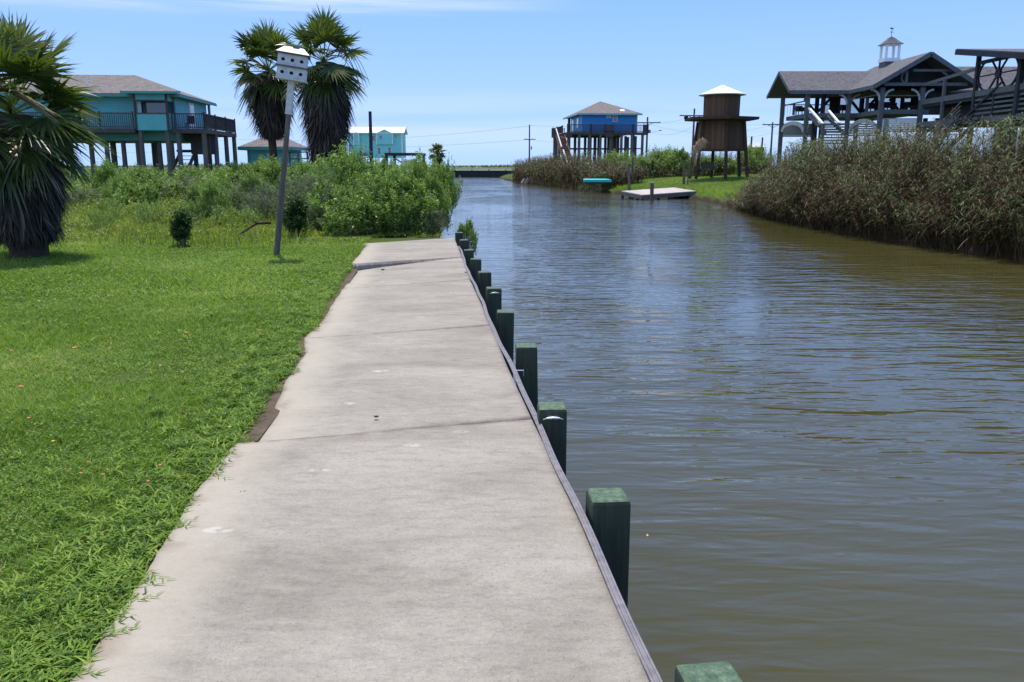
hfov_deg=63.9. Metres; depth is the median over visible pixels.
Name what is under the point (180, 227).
shrub
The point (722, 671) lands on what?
piling
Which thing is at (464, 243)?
piling
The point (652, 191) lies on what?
post
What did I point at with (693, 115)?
utility pole
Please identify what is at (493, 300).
piling
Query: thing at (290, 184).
shrub
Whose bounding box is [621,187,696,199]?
dock
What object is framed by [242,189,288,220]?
shrub
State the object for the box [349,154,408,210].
shrub
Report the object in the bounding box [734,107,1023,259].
reed bed
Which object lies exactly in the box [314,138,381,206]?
shrub
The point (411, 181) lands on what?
shrub
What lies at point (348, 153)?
shrub
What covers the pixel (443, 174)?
shrub
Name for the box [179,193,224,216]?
shrub
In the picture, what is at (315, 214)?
shrub
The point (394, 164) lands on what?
shrub
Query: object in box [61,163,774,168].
dune grass
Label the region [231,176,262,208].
shrub
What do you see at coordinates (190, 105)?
door
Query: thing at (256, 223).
fallen branch
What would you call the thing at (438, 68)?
sky
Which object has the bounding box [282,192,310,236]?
shrub
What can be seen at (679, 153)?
shrub
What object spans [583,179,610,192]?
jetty
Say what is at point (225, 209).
shrub
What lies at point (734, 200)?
reed bed
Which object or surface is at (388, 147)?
power line
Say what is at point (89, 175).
scrub
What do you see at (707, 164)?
porch swing
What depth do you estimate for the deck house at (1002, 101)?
50.32 m
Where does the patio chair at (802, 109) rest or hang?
on the pavilion
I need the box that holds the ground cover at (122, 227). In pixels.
[57,179,442,246]
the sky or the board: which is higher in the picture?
the sky
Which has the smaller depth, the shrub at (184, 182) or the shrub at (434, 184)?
the shrub at (434, 184)
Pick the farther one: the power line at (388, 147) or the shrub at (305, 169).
the power line at (388, 147)
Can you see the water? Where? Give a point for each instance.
(802, 445)
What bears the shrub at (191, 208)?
on the lawn at (264, 423)
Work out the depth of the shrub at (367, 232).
19.36 m
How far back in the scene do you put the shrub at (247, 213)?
21.25 m
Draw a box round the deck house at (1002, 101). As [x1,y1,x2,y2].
[919,49,1023,161]
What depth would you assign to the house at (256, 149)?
64.38 m
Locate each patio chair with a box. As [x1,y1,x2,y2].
[795,106,804,114]
[838,105,845,112]
[868,103,877,110]
[884,102,896,108]
[902,102,916,108]
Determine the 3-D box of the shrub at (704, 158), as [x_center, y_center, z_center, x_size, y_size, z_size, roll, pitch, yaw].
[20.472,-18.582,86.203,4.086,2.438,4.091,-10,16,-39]
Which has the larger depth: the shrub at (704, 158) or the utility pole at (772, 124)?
the utility pole at (772, 124)
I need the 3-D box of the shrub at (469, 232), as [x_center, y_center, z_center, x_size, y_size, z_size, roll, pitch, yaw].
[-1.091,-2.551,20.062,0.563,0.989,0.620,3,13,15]
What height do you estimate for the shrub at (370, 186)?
1.873 m
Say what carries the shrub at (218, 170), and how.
on the lawn at (264, 423)
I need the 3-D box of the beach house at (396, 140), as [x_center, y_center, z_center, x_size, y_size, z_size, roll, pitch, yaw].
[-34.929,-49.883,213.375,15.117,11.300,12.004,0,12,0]
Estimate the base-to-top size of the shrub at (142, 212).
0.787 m
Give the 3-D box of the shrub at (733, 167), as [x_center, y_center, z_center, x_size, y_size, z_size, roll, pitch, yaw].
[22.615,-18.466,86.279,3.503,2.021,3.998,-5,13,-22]
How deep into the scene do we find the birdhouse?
14.30 m
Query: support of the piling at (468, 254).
in the water
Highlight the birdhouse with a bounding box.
[274,45,309,255]
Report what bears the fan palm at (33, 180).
on the lawn at (264, 423)
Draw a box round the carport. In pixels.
[384,153,425,163]
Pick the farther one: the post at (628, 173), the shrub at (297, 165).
the post at (628, 173)
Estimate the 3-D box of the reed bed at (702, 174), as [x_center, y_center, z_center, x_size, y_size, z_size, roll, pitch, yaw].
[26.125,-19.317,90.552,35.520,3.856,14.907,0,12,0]
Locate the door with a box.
[188,102,195,128]
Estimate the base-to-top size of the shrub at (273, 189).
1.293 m
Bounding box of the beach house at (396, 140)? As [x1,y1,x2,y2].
[348,127,407,166]
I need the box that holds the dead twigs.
[159,162,349,220]
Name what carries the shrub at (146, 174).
on the lawn at (264, 423)
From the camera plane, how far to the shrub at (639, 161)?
87.56 m
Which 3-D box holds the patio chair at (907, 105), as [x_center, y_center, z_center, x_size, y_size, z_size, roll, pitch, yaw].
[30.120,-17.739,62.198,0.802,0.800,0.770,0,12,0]
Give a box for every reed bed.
[505,150,646,191]
[593,148,799,179]
[719,178,767,212]
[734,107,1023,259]
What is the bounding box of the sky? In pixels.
[0,0,1023,165]
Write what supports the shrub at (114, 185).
on the lawn at (264, 423)
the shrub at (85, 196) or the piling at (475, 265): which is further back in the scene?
the shrub at (85, 196)
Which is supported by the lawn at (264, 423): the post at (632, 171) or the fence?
the fence
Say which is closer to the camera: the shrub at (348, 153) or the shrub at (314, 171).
the shrub at (314, 171)
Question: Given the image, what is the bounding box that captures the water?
[440,177,1023,681]
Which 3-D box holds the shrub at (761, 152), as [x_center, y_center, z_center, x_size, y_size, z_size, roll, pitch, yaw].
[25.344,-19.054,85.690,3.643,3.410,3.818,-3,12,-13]
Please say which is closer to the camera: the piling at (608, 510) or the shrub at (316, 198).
the piling at (608, 510)
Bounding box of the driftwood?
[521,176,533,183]
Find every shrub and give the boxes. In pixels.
[63,175,91,195]
[64,185,109,205]
[82,206,114,230]
[87,156,139,197]
[93,196,129,219]
[98,170,130,201]
[107,177,156,211]
[123,162,177,185]
[127,200,158,223]
[142,177,185,204]
[142,201,171,222]
[157,174,199,199]
[167,162,233,200]
[167,206,194,246]
[174,198,207,224]
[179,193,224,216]
[183,180,205,215]
[187,170,240,200]
[193,177,234,219]
[203,165,241,186]
[208,204,236,224]
[212,159,250,184]
[220,183,259,212]
[230,205,263,224]
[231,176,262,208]
[236,166,276,202]
[237,155,273,188]
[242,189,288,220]
[255,154,293,197]
[258,179,303,215]
[271,159,311,191]
[276,168,320,194]
[277,152,328,187]
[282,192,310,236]
[282,208,314,234]
[284,166,339,217]
[286,198,331,229]
[301,157,349,199]
[306,176,353,230]
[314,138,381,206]
[316,193,373,236]
[332,145,357,171]
[347,158,419,234]
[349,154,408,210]
[353,210,386,234]
[372,170,440,236]
[375,194,429,237]
[388,158,412,178]
[394,148,446,202]
[415,169,453,234]
[415,207,447,236]
[427,151,462,223]
[457,216,478,255]
[595,148,632,167]
[616,154,657,178]
[642,143,678,177]
[657,146,696,176]
[687,152,728,175]
[713,158,742,174]
[734,142,775,173]
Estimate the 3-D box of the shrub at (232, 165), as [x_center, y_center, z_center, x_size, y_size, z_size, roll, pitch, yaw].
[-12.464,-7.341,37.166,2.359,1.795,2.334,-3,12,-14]
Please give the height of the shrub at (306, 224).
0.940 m
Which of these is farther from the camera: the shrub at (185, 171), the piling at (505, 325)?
the shrub at (185, 171)
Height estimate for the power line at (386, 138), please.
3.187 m
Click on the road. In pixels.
(430, 168)
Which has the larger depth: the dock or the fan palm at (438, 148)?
the fan palm at (438, 148)
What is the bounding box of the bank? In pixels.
[499,170,1023,257]
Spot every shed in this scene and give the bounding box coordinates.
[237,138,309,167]
[740,142,764,171]
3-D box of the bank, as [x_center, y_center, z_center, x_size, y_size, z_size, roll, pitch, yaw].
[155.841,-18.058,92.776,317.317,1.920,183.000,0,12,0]
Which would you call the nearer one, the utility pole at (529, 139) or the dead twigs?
the dead twigs
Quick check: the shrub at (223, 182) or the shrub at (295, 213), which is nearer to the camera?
the shrub at (295, 213)
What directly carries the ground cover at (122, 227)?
on the lawn at (264, 423)
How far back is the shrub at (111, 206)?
23.57 m
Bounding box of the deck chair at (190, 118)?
[185,116,194,128]
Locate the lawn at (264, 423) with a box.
[0,180,440,681]
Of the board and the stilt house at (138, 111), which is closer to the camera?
the board
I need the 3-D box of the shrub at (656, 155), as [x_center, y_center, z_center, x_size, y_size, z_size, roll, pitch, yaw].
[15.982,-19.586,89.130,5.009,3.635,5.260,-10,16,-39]
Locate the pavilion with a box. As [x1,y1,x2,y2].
[766,27,1016,171]
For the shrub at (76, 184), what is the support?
on the lawn at (264, 423)
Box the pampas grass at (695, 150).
[687,137,708,176]
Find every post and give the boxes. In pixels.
[627,164,630,197]
[631,158,632,181]
[650,181,654,200]
[682,162,685,183]
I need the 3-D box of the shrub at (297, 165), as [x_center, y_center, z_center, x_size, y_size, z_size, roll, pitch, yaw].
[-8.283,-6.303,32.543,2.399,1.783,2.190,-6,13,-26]
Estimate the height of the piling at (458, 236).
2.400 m
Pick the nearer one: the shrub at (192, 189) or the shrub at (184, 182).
the shrub at (192, 189)
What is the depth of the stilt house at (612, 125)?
108.54 m
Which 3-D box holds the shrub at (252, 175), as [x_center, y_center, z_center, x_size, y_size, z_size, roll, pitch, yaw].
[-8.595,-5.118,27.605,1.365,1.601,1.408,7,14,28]
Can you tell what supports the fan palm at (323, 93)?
on the lawn at (264, 423)
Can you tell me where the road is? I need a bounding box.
[85,168,514,168]
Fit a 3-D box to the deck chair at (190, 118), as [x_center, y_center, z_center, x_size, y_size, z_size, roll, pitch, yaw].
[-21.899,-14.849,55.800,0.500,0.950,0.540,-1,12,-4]
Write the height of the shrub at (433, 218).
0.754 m
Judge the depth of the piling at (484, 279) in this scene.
11.85 m
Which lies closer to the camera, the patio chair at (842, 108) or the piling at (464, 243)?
the piling at (464, 243)
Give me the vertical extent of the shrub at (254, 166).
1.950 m
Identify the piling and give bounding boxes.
[455,232,462,250]
[460,239,468,255]
[464,249,473,270]
[470,258,480,295]
[478,271,490,306]
[486,287,501,330]
[497,310,513,377]
[515,343,537,428]
[537,402,566,475]
[585,487,630,608]
[674,661,742,681]
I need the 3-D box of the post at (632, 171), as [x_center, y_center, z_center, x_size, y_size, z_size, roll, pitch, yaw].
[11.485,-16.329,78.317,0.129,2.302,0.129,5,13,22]
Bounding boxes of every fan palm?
[0,13,120,258]
[223,18,310,163]
[272,3,373,164]
[428,143,446,167]
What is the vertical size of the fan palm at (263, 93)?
8.402 m
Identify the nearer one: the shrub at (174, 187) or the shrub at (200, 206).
the shrub at (200, 206)
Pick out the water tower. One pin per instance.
(720, 124)
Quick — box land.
[84,165,514,170]
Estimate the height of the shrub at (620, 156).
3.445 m
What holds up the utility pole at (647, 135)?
on the bank
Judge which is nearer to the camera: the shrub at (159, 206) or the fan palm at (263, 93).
the shrub at (159, 206)
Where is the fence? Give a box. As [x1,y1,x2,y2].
[288,151,308,166]
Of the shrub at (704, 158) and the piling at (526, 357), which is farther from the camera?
the shrub at (704, 158)
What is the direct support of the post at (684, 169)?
on the bank
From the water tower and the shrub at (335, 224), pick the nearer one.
the shrub at (335, 224)
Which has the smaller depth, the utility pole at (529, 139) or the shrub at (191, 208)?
the shrub at (191, 208)
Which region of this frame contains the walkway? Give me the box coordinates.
[70,238,648,681]
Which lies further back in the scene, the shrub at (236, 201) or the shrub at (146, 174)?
the shrub at (146, 174)
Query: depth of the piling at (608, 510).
3.77 m
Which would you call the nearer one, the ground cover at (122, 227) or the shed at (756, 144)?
the ground cover at (122, 227)
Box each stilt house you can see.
[0,75,237,180]
[551,101,648,165]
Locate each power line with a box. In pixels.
[121,140,519,152]
[145,126,525,145]
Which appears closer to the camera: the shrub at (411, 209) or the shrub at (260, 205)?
the shrub at (411, 209)
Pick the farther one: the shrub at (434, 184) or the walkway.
the shrub at (434, 184)
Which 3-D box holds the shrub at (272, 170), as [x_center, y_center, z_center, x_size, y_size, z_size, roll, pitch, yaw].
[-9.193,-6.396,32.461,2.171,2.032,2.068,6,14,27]
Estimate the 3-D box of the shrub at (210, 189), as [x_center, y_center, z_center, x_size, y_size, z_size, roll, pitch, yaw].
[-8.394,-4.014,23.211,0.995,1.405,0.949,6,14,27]
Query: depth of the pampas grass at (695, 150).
72.07 m
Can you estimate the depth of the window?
54.30 m
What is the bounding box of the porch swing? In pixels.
[700,161,716,169]
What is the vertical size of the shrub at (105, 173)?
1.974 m
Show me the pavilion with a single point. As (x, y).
(892, 78)
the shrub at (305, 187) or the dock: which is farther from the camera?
the dock
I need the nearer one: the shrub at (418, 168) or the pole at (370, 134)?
the shrub at (418, 168)
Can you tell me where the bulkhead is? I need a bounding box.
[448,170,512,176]
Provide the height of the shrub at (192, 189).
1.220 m
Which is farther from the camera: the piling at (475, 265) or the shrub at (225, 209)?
the shrub at (225, 209)
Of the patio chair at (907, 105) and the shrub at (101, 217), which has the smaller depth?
the shrub at (101, 217)
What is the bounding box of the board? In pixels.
[458,246,662,681]
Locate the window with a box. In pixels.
[144,101,168,112]
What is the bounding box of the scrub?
[63,167,238,181]
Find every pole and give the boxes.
[368,111,372,161]
[524,125,535,158]
[637,117,661,156]
[680,109,702,154]
[762,122,778,159]
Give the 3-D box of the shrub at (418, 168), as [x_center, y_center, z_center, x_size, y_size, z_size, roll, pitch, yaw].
[-2.827,-4.331,23.053,1.752,2.197,1.641,-8,15,-34]
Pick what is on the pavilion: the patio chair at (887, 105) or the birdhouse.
the patio chair at (887, 105)
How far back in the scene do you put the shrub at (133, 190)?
26.89 m
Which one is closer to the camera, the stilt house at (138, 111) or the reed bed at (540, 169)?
the stilt house at (138, 111)
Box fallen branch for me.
[240,220,270,233]
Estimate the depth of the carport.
73.68 m
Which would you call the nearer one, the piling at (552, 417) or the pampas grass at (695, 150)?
the piling at (552, 417)
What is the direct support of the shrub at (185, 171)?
on the lawn at (264, 423)
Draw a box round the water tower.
[684,85,759,178]

